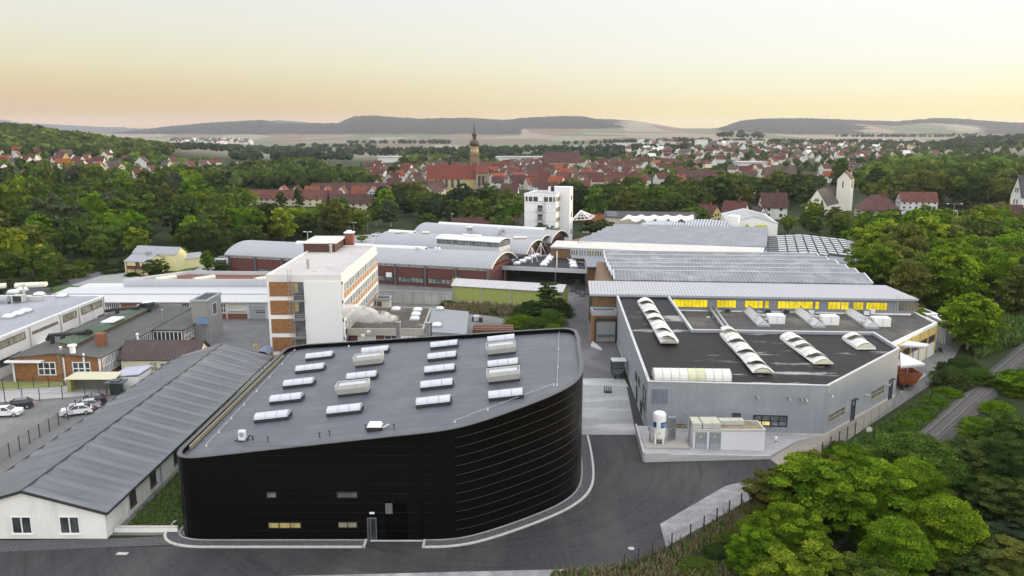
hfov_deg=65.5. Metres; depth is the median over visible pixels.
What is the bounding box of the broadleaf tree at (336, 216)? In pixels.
[317,198,352,235]
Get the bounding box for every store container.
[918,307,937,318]
[930,315,955,344]
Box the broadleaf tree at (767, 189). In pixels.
[758,185,779,194]
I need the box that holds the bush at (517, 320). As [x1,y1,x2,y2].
[501,314,532,329]
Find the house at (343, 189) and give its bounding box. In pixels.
[338,185,349,192]
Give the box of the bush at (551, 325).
[543,323,564,328]
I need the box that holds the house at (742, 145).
[739,143,745,148]
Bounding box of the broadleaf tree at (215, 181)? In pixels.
[199,174,228,190]
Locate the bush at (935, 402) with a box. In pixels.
[921,397,948,408]
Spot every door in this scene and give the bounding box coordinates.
[358,335,375,340]
[367,518,376,540]
[377,301,381,306]
[695,432,706,448]
[709,432,720,449]
[850,398,857,421]
[888,378,895,399]
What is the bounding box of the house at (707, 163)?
[702,160,711,167]
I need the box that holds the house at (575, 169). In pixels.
[569,166,578,175]
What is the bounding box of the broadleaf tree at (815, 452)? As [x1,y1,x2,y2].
[783,449,843,486]
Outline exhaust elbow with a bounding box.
[498,227,504,235]
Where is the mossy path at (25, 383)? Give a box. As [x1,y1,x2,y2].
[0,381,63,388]
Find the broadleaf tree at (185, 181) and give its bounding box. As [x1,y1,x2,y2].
[178,176,197,194]
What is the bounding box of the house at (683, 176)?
[675,174,685,180]
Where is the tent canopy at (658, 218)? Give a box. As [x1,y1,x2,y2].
[620,214,693,221]
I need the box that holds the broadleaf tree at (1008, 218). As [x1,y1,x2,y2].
[983,206,1023,229]
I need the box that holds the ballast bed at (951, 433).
[815,343,1023,549]
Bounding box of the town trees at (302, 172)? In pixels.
[180,155,426,189]
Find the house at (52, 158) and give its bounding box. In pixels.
[50,155,59,161]
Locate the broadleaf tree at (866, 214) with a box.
[858,212,889,227]
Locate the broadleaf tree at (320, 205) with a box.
[316,203,327,212]
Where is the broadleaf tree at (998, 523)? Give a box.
[969,505,1023,547]
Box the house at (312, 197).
[300,189,341,206]
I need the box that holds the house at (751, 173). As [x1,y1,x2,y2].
[741,170,757,176]
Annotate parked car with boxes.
[0,397,33,408]
[0,405,24,416]
[59,402,92,417]
[68,398,100,409]
[74,393,106,404]
[214,256,227,260]
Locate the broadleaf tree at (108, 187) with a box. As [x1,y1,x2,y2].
[87,176,138,200]
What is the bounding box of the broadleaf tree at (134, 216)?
[122,209,151,228]
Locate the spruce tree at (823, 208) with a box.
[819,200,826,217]
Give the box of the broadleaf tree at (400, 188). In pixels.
[388,182,411,201]
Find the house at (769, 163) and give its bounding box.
[761,159,770,166]
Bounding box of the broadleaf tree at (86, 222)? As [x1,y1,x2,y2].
[79,220,92,255]
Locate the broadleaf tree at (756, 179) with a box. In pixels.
[750,175,759,186]
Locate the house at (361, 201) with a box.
[336,193,374,211]
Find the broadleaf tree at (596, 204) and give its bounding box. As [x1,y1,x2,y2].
[580,187,612,213]
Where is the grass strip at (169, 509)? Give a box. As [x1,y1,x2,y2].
[127,473,182,524]
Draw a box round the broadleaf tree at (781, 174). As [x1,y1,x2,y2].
[765,169,789,196]
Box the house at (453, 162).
[451,160,462,164]
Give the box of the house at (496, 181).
[491,175,503,187]
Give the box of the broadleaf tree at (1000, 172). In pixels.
[995,169,1017,177]
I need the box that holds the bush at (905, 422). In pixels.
[897,419,918,430]
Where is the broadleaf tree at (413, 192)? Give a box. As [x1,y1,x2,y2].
[397,190,416,210]
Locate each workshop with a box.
[4,301,194,381]
[52,271,270,318]
[347,306,431,340]
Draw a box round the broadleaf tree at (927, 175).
[887,174,956,198]
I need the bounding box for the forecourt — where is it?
[73,273,138,285]
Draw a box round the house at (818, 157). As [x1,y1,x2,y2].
[815,154,821,160]
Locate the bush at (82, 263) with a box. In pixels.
[72,259,97,272]
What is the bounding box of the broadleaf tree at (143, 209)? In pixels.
[106,193,164,223]
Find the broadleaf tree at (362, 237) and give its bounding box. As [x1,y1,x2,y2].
[356,235,367,240]
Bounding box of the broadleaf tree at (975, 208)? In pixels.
[961,204,1003,214]
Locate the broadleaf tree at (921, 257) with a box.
[890,250,939,302]
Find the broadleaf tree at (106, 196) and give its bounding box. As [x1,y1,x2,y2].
[84,190,120,211]
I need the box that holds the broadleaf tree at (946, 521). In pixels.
[900,492,990,572]
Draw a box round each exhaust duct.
[45,329,92,343]
[104,302,154,314]
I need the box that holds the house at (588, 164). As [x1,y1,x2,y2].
[585,161,596,167]
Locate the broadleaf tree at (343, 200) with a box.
[333,197,353,225]
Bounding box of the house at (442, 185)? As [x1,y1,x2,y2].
[420,179,446,193]
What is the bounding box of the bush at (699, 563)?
[672,553,720,575]
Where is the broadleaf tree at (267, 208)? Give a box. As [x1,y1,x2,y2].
[256,202,278,239]
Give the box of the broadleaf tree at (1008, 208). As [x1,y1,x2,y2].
[990,202,1016,216]
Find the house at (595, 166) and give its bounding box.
[588,164,598,170]
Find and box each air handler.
[754,313,784,324]
[807,314,839,325]
[858,316,890,326]
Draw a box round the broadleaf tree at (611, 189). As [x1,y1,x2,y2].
[592,178,625,203]
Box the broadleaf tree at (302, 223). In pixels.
[291,212,316,237]
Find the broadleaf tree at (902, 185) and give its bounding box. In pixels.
[886,174,918,195]
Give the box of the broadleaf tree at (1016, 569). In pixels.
[966,534,1023,575]
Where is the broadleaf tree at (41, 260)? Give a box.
[20,244,67,275]
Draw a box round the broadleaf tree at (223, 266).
[209,260,230,270]
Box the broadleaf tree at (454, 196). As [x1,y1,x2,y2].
[446,184,464,212]
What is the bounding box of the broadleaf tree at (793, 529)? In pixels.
[744,501,833,561]
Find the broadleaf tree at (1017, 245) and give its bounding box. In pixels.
[1004,240,1023,264]
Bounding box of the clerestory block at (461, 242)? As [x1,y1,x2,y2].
[435,234,511,251]
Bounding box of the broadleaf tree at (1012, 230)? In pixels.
[1004,228,1023,239]
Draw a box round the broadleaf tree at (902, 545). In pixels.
[856,514,937,575]
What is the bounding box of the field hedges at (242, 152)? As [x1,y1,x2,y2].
[172,130,1023,161]
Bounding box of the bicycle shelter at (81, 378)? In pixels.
[63,372,121,391]
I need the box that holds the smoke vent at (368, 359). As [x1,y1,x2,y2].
[353,351,383,367]
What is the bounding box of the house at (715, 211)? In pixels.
[698,203,721,220]
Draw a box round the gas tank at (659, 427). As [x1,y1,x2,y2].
[648,410,665,443]
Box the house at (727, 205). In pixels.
[721,199,749,212]
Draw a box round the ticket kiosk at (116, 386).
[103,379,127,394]
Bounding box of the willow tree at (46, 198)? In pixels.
[39,193,66,210]
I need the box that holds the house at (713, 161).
[709,158,716,164]
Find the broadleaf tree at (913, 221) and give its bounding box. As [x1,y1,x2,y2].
[903,218,926,228]
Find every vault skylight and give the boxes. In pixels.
[0,283,6,287]
[14,281,47,287]
[153,274,176,278]
[192,274,215,278]
[253,276,265,278]
[462,234,481,236]
[637,297,678,342]
[652,367,731,381]
[720,326,773,372]
[780,332,832,363]
[842,332,875,349]
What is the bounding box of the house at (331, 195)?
[321,192,351,202]
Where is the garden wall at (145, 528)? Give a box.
[113,525,177,531]
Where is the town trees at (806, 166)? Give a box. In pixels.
[628,140,1023,192]
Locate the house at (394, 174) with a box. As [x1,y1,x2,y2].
[386,171,401,179]
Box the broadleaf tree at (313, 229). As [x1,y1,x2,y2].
[302,216,317,236]
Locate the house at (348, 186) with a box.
[346,182,364,191]
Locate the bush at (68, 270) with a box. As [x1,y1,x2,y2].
[56,264,90,278]
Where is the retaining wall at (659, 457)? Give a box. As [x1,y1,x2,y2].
[635,424,770,461]
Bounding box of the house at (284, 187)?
[278,184,288,189]
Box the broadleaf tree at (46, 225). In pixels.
[22,213,61,233]
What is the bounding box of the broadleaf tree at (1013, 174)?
[1006,172,1018,183]
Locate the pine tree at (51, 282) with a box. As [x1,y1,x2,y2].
[43,266,58,290]
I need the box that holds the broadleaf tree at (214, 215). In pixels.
[195,206,234,228]
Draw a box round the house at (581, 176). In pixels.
[577,174,590,181]
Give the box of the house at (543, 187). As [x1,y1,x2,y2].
[538,185,549,189]
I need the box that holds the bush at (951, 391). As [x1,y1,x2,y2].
[932,386,965,398]
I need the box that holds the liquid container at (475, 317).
[473,315,478,320]
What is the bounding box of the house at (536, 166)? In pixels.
[527,163,553,169]
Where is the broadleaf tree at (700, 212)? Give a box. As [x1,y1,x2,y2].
[672,206,714,219]
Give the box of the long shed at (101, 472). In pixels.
[0,342,273,538]
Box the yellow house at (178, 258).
[123,245,202,275]
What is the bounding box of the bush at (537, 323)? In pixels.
[518,317,555,329]
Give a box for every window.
[0,338,8,349]
[0,351,20,367]
[9,331,25,344]
[10,516,33,534]
[32,321,57,334]
[37,362,56,374]
[58,516,81,534]
[62,310,76,322]
[72,362,90,372]
[81,303,92,314]
[92,299,102,309]
[101,316,124,322]
[102,354,111,371]
[105,303,119,312]
[111,349,120,368]
[129,489,137,508]
[136,332,151,339]
[149,362,157,370]
[150,471,157,488]
[153,331,182,339]
[173,449,178,465]
[184,327,191,339]
[212,302,216,314]
[221,303,225,312]
[227,303,246,309]
[227,311,246,312]
[258,268,274,270]
[266,492,276,497]
[268,522,301,528]
[336,492,357,497]
[338,522,357,527]
[378,275,393,280]
[385,335,395,338]
[398,276,423,282]
[428,278,451,284]
[437,239,498,246]
[478,176,480,185]
[499,240,509,246]
[499,254,509,259]
[537,205,542,210]
[537,214,542,219]
[571,249,577,253]
[579,250,585,254]
[587,250,593,254]
[595,250,601,255]
[640,399,641,415]
[642,384,645,411]
[673,299,707,307]
[676,424,684,427]
[716,300,735,307]
[732,413,740,417]
[744,300,762,307]
[753,415,787,426]
[764,301,768,307]
[777,301,812,308]
[827,302,848,309]
[828,406,845,423]
[853,302,863,309]
[866,302,887,310]
[870,384,884,400]
[898,303,918,310]
[903,348,909,354]
[928,334,934,343]
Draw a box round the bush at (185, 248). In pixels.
[178,246,193,252]
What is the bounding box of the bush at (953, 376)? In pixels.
[923,366,982,390]
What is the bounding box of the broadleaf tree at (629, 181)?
[621,175,642,189]
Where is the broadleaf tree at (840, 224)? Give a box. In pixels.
[827,215,854,238]
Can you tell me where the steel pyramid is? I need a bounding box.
[573,210,594,220]
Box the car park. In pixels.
[354,235,378,243]
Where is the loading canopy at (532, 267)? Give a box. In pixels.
[502,254,586,283]
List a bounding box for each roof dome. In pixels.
[1,313,16,318]
[6,289,19,293]
[12,311,25,315]
[17,287,28,291]
[19,308,33,313]
[32,292,45,295]
[55,293,68,297]
[391,306,400,310]
[409,316,419,320]
[411,311,420,316]
[412,307,422,311]
[432,322,441,327]
[436,306,443,310]
[513,261,520,264]
[569,264,577,267]
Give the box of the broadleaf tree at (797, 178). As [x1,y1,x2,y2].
[785,173,809,204]
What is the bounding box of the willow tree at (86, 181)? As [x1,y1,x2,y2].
[77,178,92,186]
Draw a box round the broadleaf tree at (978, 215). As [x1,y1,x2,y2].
[951,206,1014,229]
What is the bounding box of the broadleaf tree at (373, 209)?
[366,199,382,225]
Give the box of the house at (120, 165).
[108,162,127,174]
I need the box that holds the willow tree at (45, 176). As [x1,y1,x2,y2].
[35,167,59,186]
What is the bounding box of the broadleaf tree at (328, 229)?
[320,217,332,233]
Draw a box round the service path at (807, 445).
[771,360,929,464]
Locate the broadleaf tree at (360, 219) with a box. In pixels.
[347,209,371,231]
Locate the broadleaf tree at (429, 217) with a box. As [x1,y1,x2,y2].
[415,213,438,227]
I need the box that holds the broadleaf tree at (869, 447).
[846,444,890,461]
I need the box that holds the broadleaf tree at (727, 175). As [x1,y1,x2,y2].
[712,171,742,191]
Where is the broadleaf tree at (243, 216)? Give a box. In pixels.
[224,206,268,231]
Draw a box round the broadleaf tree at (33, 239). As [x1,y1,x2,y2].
[21,223,53,253]
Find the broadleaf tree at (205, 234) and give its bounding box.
[180,214,231,252]
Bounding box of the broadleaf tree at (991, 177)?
[983,175,999,201]
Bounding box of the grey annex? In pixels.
[429,308,468,335]
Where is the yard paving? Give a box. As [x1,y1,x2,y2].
[0,276,590,534]
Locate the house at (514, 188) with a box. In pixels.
[500,182,519,193]
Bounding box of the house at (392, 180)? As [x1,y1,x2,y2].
[387,177,401,182]
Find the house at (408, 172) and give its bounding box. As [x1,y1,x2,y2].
[404,168,415,180]
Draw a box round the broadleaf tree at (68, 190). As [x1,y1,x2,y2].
[63,185,84,193]
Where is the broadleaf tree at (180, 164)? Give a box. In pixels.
[173,162,190,173]
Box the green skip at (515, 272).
[512,270,519,275]
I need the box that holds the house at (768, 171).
[761,166,796,179]
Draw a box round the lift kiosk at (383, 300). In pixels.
[375,295,391,306]
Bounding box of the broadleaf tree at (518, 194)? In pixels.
[506,191,523,201]
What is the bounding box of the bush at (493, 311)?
[479,308,503,315]
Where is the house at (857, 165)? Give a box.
[852,163,861,168]
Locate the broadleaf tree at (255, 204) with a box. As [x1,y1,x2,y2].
[239,201,259,211]
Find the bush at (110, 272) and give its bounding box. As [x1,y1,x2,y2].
[100,270,120,273]
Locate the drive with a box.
[193,256,227,270]
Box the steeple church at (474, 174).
[426,121,488,192]
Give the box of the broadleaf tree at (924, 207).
[919,204,936,211]
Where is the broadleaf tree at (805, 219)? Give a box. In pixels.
[796,212,811,230]
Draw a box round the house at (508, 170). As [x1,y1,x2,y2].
[504,167,516,175]
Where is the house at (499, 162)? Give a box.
[493,161,505,163]
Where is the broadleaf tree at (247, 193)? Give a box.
[240,187,258,204]
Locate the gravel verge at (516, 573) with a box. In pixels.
[306,564,652,575]
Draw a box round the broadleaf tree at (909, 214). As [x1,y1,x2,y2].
[900,208,927,221]
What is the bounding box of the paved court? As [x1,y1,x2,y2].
[210,319,269,345]
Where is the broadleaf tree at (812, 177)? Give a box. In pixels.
[805,173,821,193]
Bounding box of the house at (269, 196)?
[263,188,300,205]
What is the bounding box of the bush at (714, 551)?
[697,540,730,568]
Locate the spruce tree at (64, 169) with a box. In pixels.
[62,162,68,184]
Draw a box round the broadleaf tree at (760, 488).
[740,468,797,504]
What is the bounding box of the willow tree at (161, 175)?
[148,165,177,185]
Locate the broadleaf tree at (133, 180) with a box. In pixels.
[130,177,148,185]
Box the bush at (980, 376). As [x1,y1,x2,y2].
[962,366,1001,387]
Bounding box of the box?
[604,386,611,392]
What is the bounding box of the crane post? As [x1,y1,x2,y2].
[684,410,690,441]
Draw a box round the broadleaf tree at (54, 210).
[25,192,91,245]
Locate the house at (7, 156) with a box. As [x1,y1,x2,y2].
[0,154,11,161]
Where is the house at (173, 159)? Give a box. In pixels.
[168,156,179,162]
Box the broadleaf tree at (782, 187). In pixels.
[756,176,795,195]
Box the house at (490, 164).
[479,161,492,166]
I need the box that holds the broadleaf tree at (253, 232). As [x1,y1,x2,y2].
[229,224,268,242]
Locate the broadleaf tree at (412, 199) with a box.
[406,190,442,219]
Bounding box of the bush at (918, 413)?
[906,409,940,420]
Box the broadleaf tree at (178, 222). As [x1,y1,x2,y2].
[175,212,198,235]
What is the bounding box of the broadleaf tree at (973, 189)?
[954,171,991,208]
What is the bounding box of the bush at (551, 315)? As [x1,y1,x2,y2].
[531,308,570,324]
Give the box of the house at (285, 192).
[283,188,324,205]
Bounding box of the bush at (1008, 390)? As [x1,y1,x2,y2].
[995,384,1023,398]
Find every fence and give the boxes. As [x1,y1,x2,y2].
[0,369,118,389]
[0,381,107,401]
[0,385,107,462]
[623,421,855,569]
[856,375,933,432]
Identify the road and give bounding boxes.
[0,255,225,294]
[562,279,623,377]
[863,341,961,428]
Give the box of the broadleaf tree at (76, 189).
[71,186,92,193]
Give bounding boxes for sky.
[0,0,1023,128]
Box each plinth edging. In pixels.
[178,527,364,540]
[426,458,582,540]
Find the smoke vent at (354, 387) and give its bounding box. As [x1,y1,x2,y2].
[334,378,370,396]
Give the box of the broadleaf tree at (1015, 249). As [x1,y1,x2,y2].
[1001,245,1022,258]
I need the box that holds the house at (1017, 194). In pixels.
[1009,175,1023,205]
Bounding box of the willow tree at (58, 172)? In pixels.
[40,163,66,186]
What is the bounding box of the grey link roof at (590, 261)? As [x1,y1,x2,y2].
[570,254,604,288]
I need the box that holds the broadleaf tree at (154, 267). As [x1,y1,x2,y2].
[140,258,169,275]
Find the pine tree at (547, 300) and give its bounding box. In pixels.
[534,282,566,317]
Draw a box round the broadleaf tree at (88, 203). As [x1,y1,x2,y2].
[62,190,114,215]
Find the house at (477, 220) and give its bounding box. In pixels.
[452,216,483,223]
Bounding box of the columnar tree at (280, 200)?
[275,191,285,206]
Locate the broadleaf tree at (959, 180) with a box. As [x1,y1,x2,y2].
[948,175,987,206]
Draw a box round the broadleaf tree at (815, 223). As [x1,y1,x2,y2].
[805,216,824,234]
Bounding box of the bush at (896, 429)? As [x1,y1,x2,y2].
[884,426,908,434]
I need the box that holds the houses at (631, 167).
[0,137,910,189]
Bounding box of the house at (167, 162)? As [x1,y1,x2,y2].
[160,159,172,167]
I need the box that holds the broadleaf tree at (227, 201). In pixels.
[203,192,242,234]
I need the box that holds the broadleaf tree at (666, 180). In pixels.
[664,174,678,187]
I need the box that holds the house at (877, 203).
[853,192,900,223]
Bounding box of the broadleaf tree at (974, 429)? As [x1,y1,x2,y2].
[954,415,993,439]
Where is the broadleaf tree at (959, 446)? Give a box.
[943,438,993,480]
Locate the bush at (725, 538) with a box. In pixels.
[710,530,747,549]
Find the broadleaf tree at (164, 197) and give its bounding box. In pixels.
[144,185,168,208]
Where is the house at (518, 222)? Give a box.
[506,215,523,225]
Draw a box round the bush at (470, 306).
[461,305,484,311]
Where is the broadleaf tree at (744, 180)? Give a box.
[733,177,754,199]
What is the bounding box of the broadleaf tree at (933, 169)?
[916,162,947,174]
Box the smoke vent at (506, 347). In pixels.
[486,340,515,356]
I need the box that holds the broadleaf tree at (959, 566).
[925,535,1017,575]
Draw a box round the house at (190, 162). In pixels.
[185,160,195,166]
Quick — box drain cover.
[116,552,128,554]
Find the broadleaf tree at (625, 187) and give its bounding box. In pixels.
[617,183,628,191]
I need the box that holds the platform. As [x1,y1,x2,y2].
[638,426,816,457]
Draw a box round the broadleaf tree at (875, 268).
[842,238,899,284]
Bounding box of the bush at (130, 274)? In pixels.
[124,272,139,276]
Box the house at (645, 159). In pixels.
[638,156,647,164]
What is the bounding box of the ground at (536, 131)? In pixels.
[0,115,1023,575]
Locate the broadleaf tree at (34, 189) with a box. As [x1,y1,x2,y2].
[19,177,52,210]
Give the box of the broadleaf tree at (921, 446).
[867,430,970,495]
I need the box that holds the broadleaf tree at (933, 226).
[904,215,949,243]
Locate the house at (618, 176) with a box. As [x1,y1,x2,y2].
[605,173,624,181]
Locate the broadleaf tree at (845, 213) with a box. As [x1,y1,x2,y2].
[827,210,856,227]
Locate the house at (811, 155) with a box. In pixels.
[808,151,814,157]
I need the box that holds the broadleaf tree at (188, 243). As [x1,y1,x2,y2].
[170,228,200,250]
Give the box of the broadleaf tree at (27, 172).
[20,163,37,177]
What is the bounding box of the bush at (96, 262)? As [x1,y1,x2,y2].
[71,257,112,270]
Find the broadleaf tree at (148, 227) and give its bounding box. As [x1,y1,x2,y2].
[118,217,161,242]
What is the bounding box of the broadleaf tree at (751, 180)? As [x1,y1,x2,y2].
[734,175,761,193]
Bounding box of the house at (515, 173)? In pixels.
[507,171,526,182]
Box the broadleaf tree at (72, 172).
[61,165,83,186]
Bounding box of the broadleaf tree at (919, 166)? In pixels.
[907,162,942,172]
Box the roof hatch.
[366,421,388,431]
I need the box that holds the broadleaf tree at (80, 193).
[67,191,97,204]
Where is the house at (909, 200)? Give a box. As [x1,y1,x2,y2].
[895,190,938,209]
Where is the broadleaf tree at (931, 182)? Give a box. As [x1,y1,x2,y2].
[911,169,955,202]
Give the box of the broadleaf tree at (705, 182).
[695,175,714,190]
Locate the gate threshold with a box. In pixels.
[370,540,422,540]
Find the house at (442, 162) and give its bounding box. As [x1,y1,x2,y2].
[431,160,448,164]
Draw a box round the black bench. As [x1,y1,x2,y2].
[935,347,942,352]
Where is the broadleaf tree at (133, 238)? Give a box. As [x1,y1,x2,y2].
[120,227,151,254]
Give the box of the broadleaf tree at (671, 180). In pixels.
[660,176,696,191]
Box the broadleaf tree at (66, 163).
[59,161,74,166]
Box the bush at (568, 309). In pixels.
[556,297,577,317]
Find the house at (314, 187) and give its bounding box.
[304,185,320,189]
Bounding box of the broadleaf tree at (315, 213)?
[305,208,320,222]
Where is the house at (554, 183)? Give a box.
[545,181,558,185]
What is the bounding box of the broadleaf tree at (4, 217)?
[0,209,13,228]
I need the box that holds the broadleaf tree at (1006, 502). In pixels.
[964,476,1023,524]
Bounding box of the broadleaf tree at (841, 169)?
[828,158,850,187]
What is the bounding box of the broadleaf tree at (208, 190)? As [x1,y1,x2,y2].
[190,184,214,200]
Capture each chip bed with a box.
[166,521,363,545]
[425,435,591,545]
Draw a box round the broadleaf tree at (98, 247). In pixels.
[80,234,115,261]
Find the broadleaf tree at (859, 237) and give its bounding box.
[846,219,902,248]
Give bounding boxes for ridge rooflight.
[743,305,770,326]
[793,306,825,327]
[844,306,878,328]
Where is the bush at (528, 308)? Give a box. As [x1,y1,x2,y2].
[508,300,540,317]
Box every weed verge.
[441,298,521,315]
[880,283,1023,358]
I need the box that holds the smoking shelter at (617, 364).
[611,358,626,375]
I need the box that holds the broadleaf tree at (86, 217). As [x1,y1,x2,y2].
[67,211,106,226]
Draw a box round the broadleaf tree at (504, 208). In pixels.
[490,198,521,219]
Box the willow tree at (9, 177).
[1,172,25,184]
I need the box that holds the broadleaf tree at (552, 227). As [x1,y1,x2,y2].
[544,225,556,229]
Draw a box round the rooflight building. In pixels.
[764,234,858,268]
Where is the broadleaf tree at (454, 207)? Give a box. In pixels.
[446,199,461,221]
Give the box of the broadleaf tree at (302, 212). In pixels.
[286,207,314,234]
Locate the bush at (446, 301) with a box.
[438,300,453,306]
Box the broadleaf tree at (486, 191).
[475,182,499,205]
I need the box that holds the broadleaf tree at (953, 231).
[939,222,973,238]
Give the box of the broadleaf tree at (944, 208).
[938,206,956,212]
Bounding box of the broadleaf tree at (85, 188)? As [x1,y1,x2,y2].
[79,186,92,196]
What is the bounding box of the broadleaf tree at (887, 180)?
[879,173,894,197]
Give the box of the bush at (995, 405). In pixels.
[977,399,1016,416]
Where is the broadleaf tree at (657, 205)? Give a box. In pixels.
[638,198,676,211]
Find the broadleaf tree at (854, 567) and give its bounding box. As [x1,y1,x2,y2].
[824,551,905,575]
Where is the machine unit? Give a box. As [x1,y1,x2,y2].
[12,294,26,302]
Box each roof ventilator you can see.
[466,226,472,230]
[514,236,526,238]
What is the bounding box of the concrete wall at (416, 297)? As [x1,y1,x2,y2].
[378,290,451,303]
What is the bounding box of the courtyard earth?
[479,310,561,330]
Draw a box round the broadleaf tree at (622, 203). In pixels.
[608,191,640,210]
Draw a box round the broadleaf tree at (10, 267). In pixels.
[0,250,27,285]
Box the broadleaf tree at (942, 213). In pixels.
[935,208,955,217]
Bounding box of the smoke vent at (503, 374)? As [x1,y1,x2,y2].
[486,365,519,384]
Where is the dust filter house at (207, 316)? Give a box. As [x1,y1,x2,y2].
[190,292,222,343]
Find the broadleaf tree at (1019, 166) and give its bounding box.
[1010,163,1023,173]
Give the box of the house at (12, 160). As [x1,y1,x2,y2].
[9,157,18,165]
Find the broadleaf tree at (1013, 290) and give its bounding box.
[993,265,1023,314]
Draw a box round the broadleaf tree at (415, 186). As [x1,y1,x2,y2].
[405,181,428,196]
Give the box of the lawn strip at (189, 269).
[172,267,196,272]
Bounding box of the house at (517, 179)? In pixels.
[510,174,524,188]
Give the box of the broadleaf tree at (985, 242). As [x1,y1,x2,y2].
[970,237,998,256]
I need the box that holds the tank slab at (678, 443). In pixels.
[641,437,688,449]
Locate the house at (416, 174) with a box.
[409,171,421,178]
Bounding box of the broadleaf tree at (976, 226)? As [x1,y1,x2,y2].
[954,217,1002,236]
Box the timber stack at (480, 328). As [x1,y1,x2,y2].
[473,324,512,332]
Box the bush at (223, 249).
[205,243,232,255]
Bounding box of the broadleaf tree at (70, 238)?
[50,215,89,260]
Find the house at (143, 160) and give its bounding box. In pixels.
[135,155,149,167]
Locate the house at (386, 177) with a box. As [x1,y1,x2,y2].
[382,172,392,182]
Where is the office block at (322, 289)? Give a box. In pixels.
[266,230,378,354]
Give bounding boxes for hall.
[0,295,105,378]
[177,328,582,540]
[224,240,516,287]
[374,229,545,257]
[378,156,401,162]
[414,222,568,254]
[495,156,542,160]
[498,233,549,254]
[550,224,767,258]
[588,250,918,314]
[614,143,639,145]
[616,293,899,436]
[642,219,684,224]
[684,219,728,225]
[694,139,708,146]
[721,208,777,235]
[725,141,763,144]
[732,161,768,167]
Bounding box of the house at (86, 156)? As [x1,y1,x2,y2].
[83,153,91,159]
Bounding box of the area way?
[627,387,643,426]
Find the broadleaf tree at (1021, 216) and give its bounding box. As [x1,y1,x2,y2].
[1007,213,1023,218]
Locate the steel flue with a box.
[395,321,400,337]
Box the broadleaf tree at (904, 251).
[855,239,913,285]
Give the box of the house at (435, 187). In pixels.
[422,182,442,194]
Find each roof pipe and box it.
[709,307,723,326]
[713,306,728,325]
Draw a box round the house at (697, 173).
[676,169,725,179]
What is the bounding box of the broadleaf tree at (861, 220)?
[840,211,903,240]
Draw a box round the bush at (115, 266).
[110,264,124,268]
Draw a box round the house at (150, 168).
[147,164,157,172]
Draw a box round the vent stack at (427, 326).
[425,322,429,335]
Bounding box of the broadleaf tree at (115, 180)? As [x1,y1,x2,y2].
[102,173,132,193]
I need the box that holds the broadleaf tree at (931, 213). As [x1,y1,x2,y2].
[903,210,953,223]
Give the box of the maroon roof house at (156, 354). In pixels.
[117,340,210,372]
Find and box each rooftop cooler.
[688,417,701,428]
[699,417,711,428]
[708,417,720,428]
[718,418,743,424]
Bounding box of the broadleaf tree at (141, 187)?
[130,180,149,194]
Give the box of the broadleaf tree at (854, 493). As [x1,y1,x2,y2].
[766,443,919,542]
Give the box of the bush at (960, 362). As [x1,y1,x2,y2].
[927,357,989,373]
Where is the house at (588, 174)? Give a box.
[579,171,593,183]
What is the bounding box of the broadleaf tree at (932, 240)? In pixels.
[918,234,947,252]
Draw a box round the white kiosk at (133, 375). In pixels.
[118,365,152,388]
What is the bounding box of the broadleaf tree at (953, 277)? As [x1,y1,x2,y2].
[922,246,991,307]
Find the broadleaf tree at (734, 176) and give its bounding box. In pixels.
[719,171,749,179]
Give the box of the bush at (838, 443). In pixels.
[821,440,858,448]
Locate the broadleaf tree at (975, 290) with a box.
[932,251,979,292]
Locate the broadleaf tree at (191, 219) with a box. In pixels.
[177,215,198,230]
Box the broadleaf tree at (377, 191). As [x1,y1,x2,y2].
[373,186,388,206]
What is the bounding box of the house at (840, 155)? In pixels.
[836,153,844,157]
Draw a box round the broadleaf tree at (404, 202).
[396,195,415,216]
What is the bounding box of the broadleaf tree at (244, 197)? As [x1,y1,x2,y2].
[232,186,248,206]
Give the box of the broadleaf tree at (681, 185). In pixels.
[672,180,697,198]
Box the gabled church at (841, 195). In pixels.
[806,170,854,214]
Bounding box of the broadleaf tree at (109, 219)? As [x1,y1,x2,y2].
[91,211,131,247]
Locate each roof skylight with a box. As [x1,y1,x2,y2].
[253,409,292,423]
[269,391,304,404]
[282,376,315,388]
[295,362,326,373]
[305,350,334,360]
[326,402,363,416]
[346,370,378,379]
[361,345,389,352]
[415,394,451,408]
[420,377,453,390]
[424,363,455,375]
[427,350,457,361]
[430,339,458,349]
[487,334,514,342]
[487,357,518,367]
[488,387,523,401]
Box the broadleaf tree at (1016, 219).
[1010,217,1019,222]
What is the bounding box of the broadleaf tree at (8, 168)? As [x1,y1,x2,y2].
[0,161,14,179]
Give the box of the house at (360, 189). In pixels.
[350,184,366,193]
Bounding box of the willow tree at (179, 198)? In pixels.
[169,193,201,223]
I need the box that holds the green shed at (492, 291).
[451,278,568,304]
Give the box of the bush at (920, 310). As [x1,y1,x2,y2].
[914,308,931,316]
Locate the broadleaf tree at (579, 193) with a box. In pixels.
[573,185,588,219]
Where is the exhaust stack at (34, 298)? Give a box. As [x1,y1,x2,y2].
[21,284,43,300]
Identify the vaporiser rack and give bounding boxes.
[668,416,671,440]
[671,416,673,439]
[673,416,675,438]
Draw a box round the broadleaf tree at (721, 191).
[704,175,737,207]
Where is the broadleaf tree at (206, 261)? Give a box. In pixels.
[199,250,214,270]
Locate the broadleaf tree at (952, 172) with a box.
[939,164,968,201]
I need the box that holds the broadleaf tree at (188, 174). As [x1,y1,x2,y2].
[178,168,201,177]
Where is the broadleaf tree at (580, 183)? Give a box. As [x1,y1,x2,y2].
[577,180,586,189]
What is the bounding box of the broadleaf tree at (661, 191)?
[650,184,678,200]
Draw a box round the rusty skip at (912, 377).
[896,366,922,387]
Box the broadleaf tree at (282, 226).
[266,207,298,241]
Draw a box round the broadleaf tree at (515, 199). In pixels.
[497,195,523,216]

